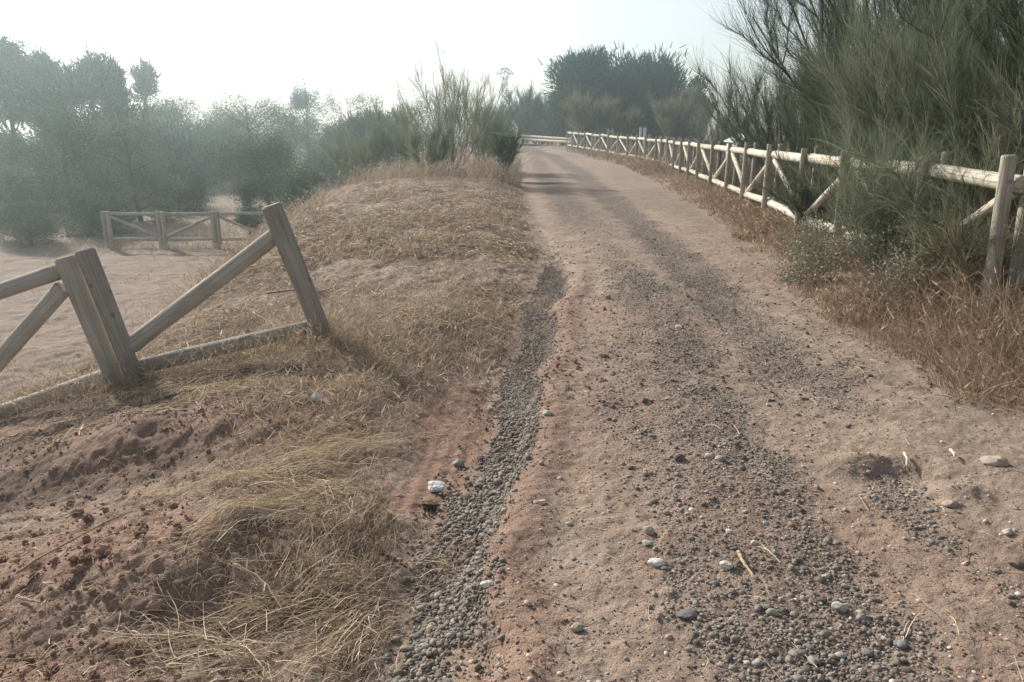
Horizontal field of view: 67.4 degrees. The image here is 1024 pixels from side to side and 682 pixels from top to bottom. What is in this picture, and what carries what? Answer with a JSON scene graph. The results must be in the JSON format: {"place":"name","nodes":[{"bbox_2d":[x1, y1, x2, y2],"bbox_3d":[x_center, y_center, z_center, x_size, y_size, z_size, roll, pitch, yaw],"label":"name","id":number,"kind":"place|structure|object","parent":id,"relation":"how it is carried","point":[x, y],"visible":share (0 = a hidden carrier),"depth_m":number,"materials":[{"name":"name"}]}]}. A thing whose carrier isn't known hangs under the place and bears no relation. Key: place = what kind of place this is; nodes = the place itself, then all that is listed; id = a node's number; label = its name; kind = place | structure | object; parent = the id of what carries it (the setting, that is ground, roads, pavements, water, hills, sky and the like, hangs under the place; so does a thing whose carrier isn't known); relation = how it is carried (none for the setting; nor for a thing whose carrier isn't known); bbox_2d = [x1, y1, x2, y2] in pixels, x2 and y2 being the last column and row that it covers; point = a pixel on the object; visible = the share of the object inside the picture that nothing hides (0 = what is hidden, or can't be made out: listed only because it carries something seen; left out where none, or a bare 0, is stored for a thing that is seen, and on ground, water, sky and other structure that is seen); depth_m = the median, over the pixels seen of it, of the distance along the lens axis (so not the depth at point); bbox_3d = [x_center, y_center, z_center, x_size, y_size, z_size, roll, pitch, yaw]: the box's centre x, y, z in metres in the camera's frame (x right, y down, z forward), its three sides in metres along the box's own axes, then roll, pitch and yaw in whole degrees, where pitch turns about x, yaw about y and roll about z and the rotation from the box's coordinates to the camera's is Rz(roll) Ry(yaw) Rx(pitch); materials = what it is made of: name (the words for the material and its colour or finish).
{"place":"outdoors","nodes":[
{"label":"outdoors","id":0,"kind":"place"},
{"bbox_2d":[0,133,349,401],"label":"valley ground","id":1,"kind":"structure","parent":0,"point":[52,338],"depth_m":21.13,"materials":[{"name":"soil"}]},
{"bbox_2d":[0,158,46,241],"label":"round bush","id":2,"kind":"object","parent":1,"relation":"on","point":[18,181],"visible":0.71,"depth_m":26.14,"materials":[{"name":"green plant"}]},
{"bbox_2d":[0,197,67,247],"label":"bush","id":3,"kind":"object","parent":1,"relation":"on","point":[27,229],"visible":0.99,"depth_m":25.26,"materials":[{"name":"green plant"}]},
{"bbox_2d":[0,21,77,197],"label":"conifer tree","id":4,"kind":"object","parent":1,"relation":"on","point":[16,90],"visible":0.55,"depth_m":39.66,"materials":[{"name":"green plant"}]},
{"bbox_2d":[0,123,86,215],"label":"leafy tree","id":5,"kind":"object","parent":1,"relation":"on","point":[8,144],"visible":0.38,"depth_m":34.82,"materials":[{"name":"green plant"}]},
{"bbox_2d":[16,39,81,171],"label":"conifer tree","id":6,"kind":"object","parent":1,"relation":"on","point":[41,63],"visible":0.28,"depth_m":42.20,"materials":[{"name":"green plant"}]},
{"bbox_2d":[0,91,129,220],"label":"leafy tree","id":7,"kind":"object","parent":1,"relation":"on","point":[60,133],"visible":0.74,"depth_m":31.43,"materials":[{"name":"green plant"}]},
{"bbox_2d":[42,42,153,176],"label":"conifer tree","id":8,"kind":"object","parent":1,"relation":"on","point":[88,78],"visible":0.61,"depth_m":42.42,"materials":[{"name":"green plant"}]},
{"bbox_2d":[38,137,163,210],"bbox_3d":[-19.637,-8.258,36.939,6.484,3.881,6.588,0,16,0],"label":"leafy tree","id":9,"kind":"object","parent":1,"relation":"on","point":[87,165],"visible":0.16,"depth_m":36.10,"materials":[{"name":"green plant"}]},
{"bbox_2d":[53,177,154,240],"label":"bush","id":10,"kind":"object","parent":1,"relation":"on","point":[97,204],"visible":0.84,"depth_m":26.93,"materials":[{"name":"green plant"}]},
{"bbox_2d":[107,59,138,176],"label":"conifer tree","id":11,"kind":"object","parent":1,"relation":"on","point":[122,80],"visible":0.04,"depth_m":46.52,"materials":[{"name":"green plant"}]},
{"bbox_2d":[71,109,192,224],"bbox_3d":[-15.689,-7.173,31.506,4.965,4.680,4.073,13,21,38],"label":"leafy tree","id":12,"kind":"object","parent":1,"relation":"on","point":[142,174],"visible":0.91,"depth_m":31.32,"materials":[{"name":"green plant"}]},
{"bbox_2d":[0,200,272,398],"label":"stubble","id":13,"kind":"object","parent":1,"relation":"on","point":[72,314],"visible":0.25,"depth_m":17.98,"materials":[{"name":"plant"}]},
{"bbox_2d":[123,55,187,127],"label":"thin tree","id":14,"kind":"object","parent":1,"relation":"on","point":[146,76],"visible":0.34,"depth_m":53.50,"materials":[{"name":"green plant"}]},
{"bbox_2d":[123,107,235,185],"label":"feathery tree","id":15,"kind":"object","parent":1,"relation":"on","point":[182,139],"visible":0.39,"depth_m":47.14,"materials":[{"name":"green plant"}]},
{"bbox_2d":[143,163,216,211],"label":"round bush","id":16,"kind":"object","parent":1,"relation":"on","point":[194,189],"visible":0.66,"depth_m":35.44,"materials":[{"name":"green plant"}]},
{"bbox_2d":[100,211,268,248],"bbox_3d":[-10.497,-3.579,24.985,5.620,1.306,0.150,0,16,0],"label":"wooden fence","id":17,"kind":"object","parent":1,"relation":"on","point":[214,217],"visible":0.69,"depth_m":24.90,"materials":[{"name":"brown wood"}]},
{"bbox_2d":[151,89,218,132],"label":"leafy tree","id":18,"kind":"object","parent":1,"relation":"on","point":[172,107],"visible":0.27,"depth_m":58.87,"materials":[{"name":"green plant"}]},
{"bbox_2d":[174,101,242,137],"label":"leafy tree","id":19,"kind":"object","parent":1,"relation":"on","point":[201,115],"visible":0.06,"depth_m":62.56,"materials":[{"name":"green plant"}]},
{"bbox_2d":[164,113,260,179],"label":"feathery tree","id":20,"kind":"object","parent":1,"relation":"on","point":[199,127],"visible":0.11,"depth_m":53.55,"materials":[{"name":"green plant"}]},
{"bbox_2d":[176,107,261,171],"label":"leafy tree","id":21,"kind":"object","parent":1,"relation":"on","point":[216,125],"visible":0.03,"depth_m":56.65,"materials":[{"name":"green plant"}]},
{"bbox_2d":[188,74,309,176],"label":"leafy tree","id":22,"kind":"object","parent":1,"relation":"on","point":[238,122],"visible":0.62,"depth_m":49.58,"materials":[{"name":"leaves"},{"name":"bark"}]},
{"bbox_2d":[232,175,265,233],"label":"round bush","id":23,"kind":"object","parent":1,"relation":"on","point":[247,191],"visible":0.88,"depth_m":27.35,"materials":[{"name":"green plant"}]},
{"bbox_2d":[198,114,323,209],"bbox_3d":[-10.080,-6.839,30.858,4.596,4.369,3.984,0,16,0],"label":"leafy tree","id":24,"kind":"object","parent":1,"relation":"on","point":[254,158],"visible":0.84,"depth_m":30.34,"materials":[{"name":"green plant"}]},
{"bbox_2d":[208,134,327,197],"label":"leafy tree","id":25,"kind":"object","parent":1,"relation":"on","point":[249,174],"visible":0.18,"depth_m":42.24,"materials":[{"name":"green plant"}]},
{"bbox_2d":[233,90,326,173],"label":"leafy tree","id":26,"kind":"object","parent":1,"relation":"on","point":[283,109],"visible":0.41,"depth_m":55.92,"materials":[{"name":"leaves"},{"name":"bark"}]},
{"bbox_2d":[270,162,326,212],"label":"bush","id":27,"kind":"object","parent":1,"relation":"on","point":[293,185],"visible":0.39,"depth_m":25.43,"materials":[{"name":"green plant"}]},
{"bbox_2d":[286,78,328,156],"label":"columnar tree","id":28,"kind":"object","parent":1,"relation":"on","point":[304,96],"visible":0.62,"depth_m":76.07,"materials":[{"name":"green plant"}]},
{"bbox_2d":[277,112,369,187],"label":"leafy tree","id":29,"kind":"object","parent":1,"relation":"on","point":[316,163],"visible":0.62,"depth_m":47.05,"materials":[{"name":"green plant"}]},
{"bbox_2d":[314,86,388,155],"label":"leafy tree","id":30,"kind":"object","parent":1,"relation":"on","point":[349,103],"visible":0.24,"depth_m":68.85,"materials":[{"name":"leaf"},{"name":"bark"}]},
{"bbox_2d":[298,102,420,183],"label":"feathery tree","id":31,"kind":"object","parent":1,"relation":"on","point":[353,121],"visible":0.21,"depth_m":48.88,"materials":[{"name":"green plant"}]},
{"bbox_2d":[344,104,430,175],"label":"thin tree","id":32,"kind":"object","parent":1,"relation":"on","point":[385,114],"visible":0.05,"depth_m":50.80,"materials":[{"name":"green plant"}]},
{"bbox_2d":[0,143,528,681],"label":"embankment ground","id":33,"kind":"structure","parent":0,"point":[400,487],"depth_m":3.84,"materials":[{"name":"soil"}]},
{"bbox_2d":[15,594,41,603],"bbox_3d":[-1.674,0.899,2.659,0.139,0.028,0.016,8,18,27],"label":"pale stick","id":34,"kind":"object","parent":33,"relation":"on","point":[26,599],"visible":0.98,"depth_m":2.66,"materials":[{"name":"wood"}]},
{"bbox_2d":[112,388,197,412],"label":"dead twig","id":35,"kind":"object","parent":33,"relation":"on","point":[170,395],"visible":0.57,"depth_m":4.99,"materials":[{"name":"wood"}]},
{"bbox_2d":[0,202,333,416],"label":"wooden fence","id":36,"kind":"object","parent":33,"relation":"on","point":[123,342],"visible":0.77,"depth_m":5.71,"materials":[{"name":"grey wood"}]},
{"bbox_2d":[0,143,595,484],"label":"tall grass","id":37,"kind":"structure","parent":33,"relation":"on","point":[477,169],"depth_m":5.69,"materials":[{"name":"plant"}]},
{"bbox_2d":[267,287,339,303],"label":"dead twig","id":38,"kind":"object","parent":33,"relation":"on","point":[295,292],"visible":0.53,"depth_m":7.85,"materials":[{"name":"wood"}]},
{"bbox_2d":[315,123,394,182],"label":"broom shrub","id":39,"kind":"object","parent":33,"relation":"on","point":[360,155],"visible":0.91,"depth_m":24.18,"materials":[{"name":"green plant"}]},
{"bbox_2d":[358,90,427,169],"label":"broom shrub","id":40,"kind":"object","parent":33,"relation":"on","point":[402,117],"visible":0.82,"depth_m":24.31,"materials":[{"name":"green plant"}]},
{"bbox_2d":[393,111,461,172],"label":"broom shrub","id":41,"kind":"object","parent":33,"relation":"on","point":[435,151],"visible":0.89,"depth_m":22.15,"materials":[{"name":"green plant"}]},
{"bbox_2d":[403,84,474,149],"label":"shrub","id":42,"kind":"object","parent":33,"relation":"on","point":[426,118],"visible":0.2,"depth_m":74.35,"materials":[{"name":"green plant"}]},
{"bbox_2d":[384,31,521,173],"bbox_3d":[-1.791,-6.961,22.854,4.320,4.253,3.482,0,16,0],"label":"broom shrub","id":43,"kind":"object","parent":33,"relation":"on","point":[448,114],"visible":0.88,"depth_m":22.77,"materials":[{"name":"green plant"}]},
{"bbox_2d":[452,89,513,166],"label":"broom shrub","id":44,"kind":"object","parent":33,"relation":"on","point":[484,144],"visible":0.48,"depth_m":28.80,"materials":[{"name":"green plant"}]},
{"bbox_2d":[486,120,527,178],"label":"green shrub","id":45,"kind":"object","parent":33,"relation":"on","point":[499,144],"visible":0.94,"depth_m":24.17,"materials":[{"name":"green plant"}]},
{"bbox_2d":[0,174,1023,681],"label":"straw","id":46,"kind":"object","parent":33,"relation":"on","point":[320,562],"visible":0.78,"depth_m":3.89,"materials":[{"name":"plant"}]},
{"bbox_2d":[212,557,283,609],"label":"forked branch","id":47,"kind":"object","parent":46,"relation":"on","point":[237,566],"visible":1,"depth_m":2.75,"materials":[{"name":"brown plant"}]},
{"bbox_2d":[0,220,1023,681],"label":"soil rubble","id":48,"kind":"object","parent":33,"relation":"on","point":[100,546],"visible":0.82,"depth_m":2.98,"materials":[{"name":"soil"}]},
{"bbox_2d":[16,511,131,573],"bbox_3d":[-1.688,0.764,2.968,0.047,0.025,0.492,7,17,22],"label":"brown stalk","id":49,"kind":"object","parent":48,"relation":"on","point":[35,560],"visible":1,"depth_m":2.91,"materials":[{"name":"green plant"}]},
{"bbox_2d":[496,68,513,128],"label":"lattice pylon","id":50,"kind":"object","parent":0,"point":[506,83],"visible":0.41,"depth_m":99.35,"materials":[{"name":"metal"}]},
{"bbox_2d":[0,0,1020,153],"label":"sky","id":51,"kind":"structure","parent":0,"point":[273,45],"materials":[{"name":"white"}]},
{"bbox_2d":[345,143,1023,681],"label":"dirt track","id":52,"kind":"structure","parent":0,"point":[551,173],"depth_m":3.46,"materials":[{"name":"soil"}]},
{"bbox_2d":[422,501,439,510],"bbox_3d":[-0.359,0.728,3.385,0.081,0.036,0.052,0,16,0],"label":"soil clod","id":53,"kind":"object","parent":52,"relation":"on","point":[430,505],"visible":0.98,"depth_m":3.37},
{"bbox_2d":[427,481,444,492],"bbox_3d":[-0.353,0.680,3.583,0.084,0.035,0.068,-2,30,-6],"label":"stone","id":54,"kind":"object","parent":52,"relation":"on","point":[436,486],"visible":1,"depth_m":3.57,"materials":[{"name":"stone"}]},
{"bbox_2d":[452,459,464,466],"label":"stone","id":55,"kind":"object","parent":52,"relation":"on","point":[458,462],"visible":1,"depth_m":3.86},
{"bbox_2d":[480,580,492,587],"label":"stone","id":56,"kind":"object","parent":52,"relation":"on","point":[485,584],"visible":1,"depth_m":2.62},
{"bbox_2d":[519,135,570,146],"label":"rail barrier","id":57,"kind":"object","parent":52,"relation":"on","point":[547,139],"visible":0.69,"depth_m":58.35,"materials":[{"name":"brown wood"}]},
{"bbox_2d":[570,622,583,632],"bbox_3d":[0.204,0.897,2.402,0.037,0.032,0.034,12,20,36],"label":"stone","id":58,"kind":"object","parent":52,"relation":"on","point":[576,627],"visible":1,"depth_m":2.39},
{"bbox_2d":[643,525,655,534],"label":"stone","id":59,"kind":"object","parent":52,"relation":"on","point":[648,530],"visible":1,"depth_m":2.92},
{"bbox_2d":[648,558,664,566],"bbox_3d":[0.515,0.788,2.738,0.062,0.030,0.047,0,16,0],"label":"stone","id":60,"kind":"object","parent":52,"relation":"on","point":[656,562],"visible":1,"depth_m":2.72,"materials":[{"name":"stone"}]},
{"bbox_2d":[674,453,685,461],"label":"stone","id":61,"kind":"object","parent":52,"relation":"on","point":[678,457],"visible":1,"depth_m":3.58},
{"bbox_2d":[676,607,697,619],"bbox_3d":[0.560,0.870,2.449,0.076,0.023,0.050,-8,18,-27],"label":"stone","id":62,"kind":"object","parent":52,"relation":"on","point":[687,612],"visible":1,"depth_m":2.44,"materials":[{"name":"stone"}]},
{"bbox_2d":[720,560,732,569],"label":"stone","id":63,"kind":"object","parent":52,"relation":"on","point":[724,564],"visible":1,"depth_m":2.69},
{"bbox_2d":[737,550,752,574],"bbox_3d":[0.823,0.786,2.712,0.017,0.027,0.138,-2,16,-6],"label":"split wood","id":64,"kind":"object","parent":52,"relation":"on","point":[740,555],"visible":1,"depth_m":2.72,"materials":[{"name":"beige plant"}]},
{"bbox_2d":[831,601,846,612],"bbox_3d":[1.063,0.867,2.499,0.049,0.033,0.038,0,16,0],"label":"stone","id":65,"kind":"object","parent":52,"relation":"on","point":[839,606],"visible":1,"depth_m":2.49,"materials":[{"name":"stone"}]},
{"bbox_2d":[941,499,957,507],"bbox_3d":[1.809,0.668,3.173,0.070,0.027,0.050,-7,18,-24],"label":"stone","id":66,"kind":"object","parent":52,"relation":"on","point":[951,503],"visible":1,"depth_m":3.16,"materials":[{"name":"stone"}]},
{"bbox_2d":[980,455,1009,466],"bbox_3d":[2.244,0.564,3.574,0.121,0.054,0.094,0,16,0],"label":"stone","id":67,"kind":"object","parent":52,"relation":"on","point":[997,460],"visible":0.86,"depth_m":3.55,"materials":[{"name":"stone"}]},
{"bbox_2d":[1008,559,1023,567],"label":"stone","id":68,"kind":"object","parent":52,"relation":"on","point":[1015,563],"visible":1,"depth_m":2.73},
{"bbox_2d":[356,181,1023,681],"bbox_3d":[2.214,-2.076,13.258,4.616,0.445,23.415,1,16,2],"label":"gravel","id":69,"kind":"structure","parent":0,"point":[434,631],"depth_m":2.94,"materials":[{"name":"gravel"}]},
{"bbox_2d":[427,128,1023,430],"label":"verge ground","id":70,"kind":"structure","parent":0,"point":[1003,412],"depth_m":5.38,"materials":[{"name":"beige plant"}]},
{"bbox_2d":[480,101,521,130],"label":"broom shrub","id":71,"kind":"object","parent":70,"relation":"on","point":[512,112],"visible":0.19,"depth_m":62.65,"materials":[{"name":"green plant"}]},
{"bbox_2d":[499,79,550,142],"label":"broom shrub","id":72,"kind":"object","parent":70,"relation":"on","point":[527,113],"visible":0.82,"depth_m":69.69,"materials":[{"name":"green plant"}]},
{"bbox_2d":[523,120,548,143],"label":"broom shrub","id":73,"kind":"object","parent":70,"relation":"on","point":[539,131],"visible":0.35,"depth_m":74.79,"materials":[{"name":"green plant"}]},
{"bbox_2d":[539,82,573,145],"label":"thin tree","id":74,"kind":"object","parent":70,"relation":"on","point":[553,96],"visible":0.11,"depth_m":66.59,"materials":[{"name":"green plant"}]},
{"bbox_2d":[537,43,625,145],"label":"pine tree","id":75,"kind":"object","parent":70,"relation":"on","point":[584,69],"visible":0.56,"depth_m":61.19,"materials":[{"name":"green plant"}]},
{"bbox_2d":[559,85,623,141],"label":"olive bush","id":76,"kind":"object","parent":70,"relation":"on","point":[596,119],"visible":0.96,"depth_m":55.32,"materials":[{"name":"green plant"}]},
{"bbox_2d":[568,67,659,147],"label":"pine tree","id":77,"kind":"object","parent":70,"relation":"on","point":[631,89],"visible":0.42,"depth_m":59.69,"materials":[{"name":"green plant"}]},
{"bbox_2d":[607,100,644,144],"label":"olive bush","id":78,"kind":"object","parent":70,"relation":"on","point":[632,123],"visible":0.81,"depth_m":55.39,"materials":[{"name":"green plant"}]},
{"bbox_2d":[589,42,701,148],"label":"pine tree","id":79,"kind":"object","parent":70,"relation":"on","point":[656,77],"visible":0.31,"depth_m":64.62,"materials":[{"name":"green plant"}]},
{"bbox_2d":[651,73,714,149],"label":"pine tree","id":80,"kind":"object","parent":70,"relation":"on","point":[693,82],"visible":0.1,"depth_m":63.64,"materials":[{"name":"green plant"}]},
{"bbox_2d":[646,80,720,149],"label":"olive bush","id":81,"kind":"object","parent":70,"relation":"on","point":[672,122],"visible":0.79,"depth_m":53.23,"materials":[{"name":"green plant"}]},
{"bbox_2d":[692,99,750,156],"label":"olive bush","id":82,"kind":"object","parent":70,"relation":"on","point":[716,137],"visible":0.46,"depth_m":46.29,"materials":[{"name":"green plant"}]},
{"bbox_2d":[566,130,1023,325],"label":"wooden fence","id":83,"kind":"object","parent":70,"relation":"on","point":[1007,181],"visible":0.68,"depth_m":10.57,"materials":[{"name":"brown wood"}]},
{"bbox_2d":[567,136,1023,313],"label":"undergrowth","id":84,"kind":"object","parent":70,"relation":"on","point":[738,182],"visible":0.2,"depth_m":18.97,"materials":[{"name":"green plant"}]},
{"bbox_2d":[678,0,926,173],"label":"broom shrub","id":85,"kind":"object","parent":70,"relation":"on","point":[739,123],"visible":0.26,"depth_m":17.91,"materials":[{"name":"green plant"}]},
{"bbox_2d":[761,224,847,286],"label":"leafy weed","id":86,"kind":"object","parent":70,"relation":"on","point":[805,269],"visible":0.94,"depth_m":7.79,"materials":[{"name":"leaf"},{"name":"bark"}]},
{"bbox_2d":[747,109,870,227],"bbox_3d":[4.412,-2.211,10.495,2.220,1.951,2.041,0,16,0],"label":"broom shrub","id":87,"kind":"object","parent":70,"relation":"on","point":[792,198],"visible":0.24,"depth_m":10.66,"materials":[{"name":"green plant"}]},
{"bbox_2d":[765,203,852,264],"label":"leafy weed","id":88,"kind":"object","parent":70,"relation":"on","point":[820,226],"visible":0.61,"depth_m":8.58,"materials":[{"name":"leaf"},{"name":"bark"}]},
{"bbox_2d":[745,17,926,177],"bbox_3d":[6.832,-4.223,14.635,4.617,3.841,3.636,-10,19,-32],"label":"broom shrub","id":89,"kind":"object","parent":70,"relation":"on","point":[806,122],"visible":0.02,"depth_m":14.95,"materials":[{"name":"green plant"}]},
{"bbox_2d":[705,0,998,148],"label":"broom shrub","id":90,"kind":"object","parent":70,"relation":"on","point":[832,10],"visible":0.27,"depth_m":11.89,"materials":[{"name":"green plant"}]},
{"bbox_2d":[807,213,925,295],"bbox_3d":[3.269,-0.759,7.003,1.029,0.858,0.993,0,16,0],"label":"leafy weed","id":91,"kind":"object","parent":70,"relation":"on","point":[871,245],"visible":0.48,"depth_m":6.90,"materials":[{"name":"green plant"}]},
{"bbox_2d":[849,230,942,312],"bbox_3d":[3.255,-0.512,6.323,0.731,0.713,0.786,-4,17,-14],"label":"leafy weed","id":92,"kind":"object","parent":70,"relation":"on","point":[904,268],"visible":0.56,"depth_m":6.27,"materials":[{"name":"green plant"}]},
{"bbox_2d":[771,77,1023,282],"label":"broom shrub","id":93,"kind":"object","parent":70,"relation":"on","point":[855,184],"visible":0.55,"depth_m":6.89,"materials":[{"name":"green plant"}]},
{"bbox_2d":[788,0,1023,230],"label":"broom shrub","id":94,"kind":"object","parent":70,"relation":"on","point":[869,78],"visible":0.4,"depth_m":7.92,"materials":[{"name":"green plant"}]},
{"bbox_2d":[808,0,1005,202],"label":"broom shrub","id":95,"kind":"object","parent":70,"relation":"on","point":[925,31],"visible":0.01,"depth_m":15.63,"materials":[{"name":"green plant"}]},
{"bbox_2d":[866,202,963,280],"bbox_3d":[3.509,-0.751,6.681,1.055,0.992,0.830,-15,22,-42],"label":"leafy weed","id":96,"kind":"object","parent":70,"relation":"on","point":[888,229],"visible":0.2,"depth_m":6.61,"materials":[{"name":"green plant"}]},
{"bbox_2d":[810,75,1023,315],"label":"broom shrub","id":97,"kind":"object","parent":70,"relation":"on","point":[938,216],"visible":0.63,"depth_m":5.99,"materials":[{"name":"green plant"}]},
{"bbox_2d":[863,0,1023,136],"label":"broom shrub","id":98,"kind":"object","parent":70,"relation":"on","point":[1012,9],"visible":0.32,"depth_m":7.40,"materials":[{"name":"green plant"}]},
{"bbox_2d":[874,0,1023,235],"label":"broom shrub","id":99,"kind":"object","parent":70,"relation":"on","point":[944,78],"visible":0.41,"depth_m":6.97,"materials":[{"name":"green plant"}]},
{"bbox_2d":[889,164,1023,301],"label":"dry shrub","id":100,"kind":"object","parent":70,"relation":"on","point":[983,200],"visible":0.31,"depth_m":5.88,"materials":[{"name":"green plant"}]},
{"bbox_2d":[922,238,1010,312],"bbox_3d":[3.540,-0.476,6.105,0.744,0.730,0.647,0,16,0],"label":"leafy weed","id":101,"kind":"object","parent":70,"relation":"on","point":[976,263],"visible":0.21,"depth_m":5.97,"materials":[{"name":"green plant"}]},
{"bbox_2d":[951,52,1023,239],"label":"dry shrub","id":102,"kind":"object","parent":70,"relation":"on","point":[1006,142],"visible":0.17,"depth_m":6.81,"materials":[{"name":"green plant"}]},
{"bbox_2d":[974,34,1023,218],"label":"broom shrub","id":103,"kind":"object","parent":70,"relation":"on","point":[1019,90],"visible":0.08,"depth_m":7.03,"materials":[{"name":"green plant"}]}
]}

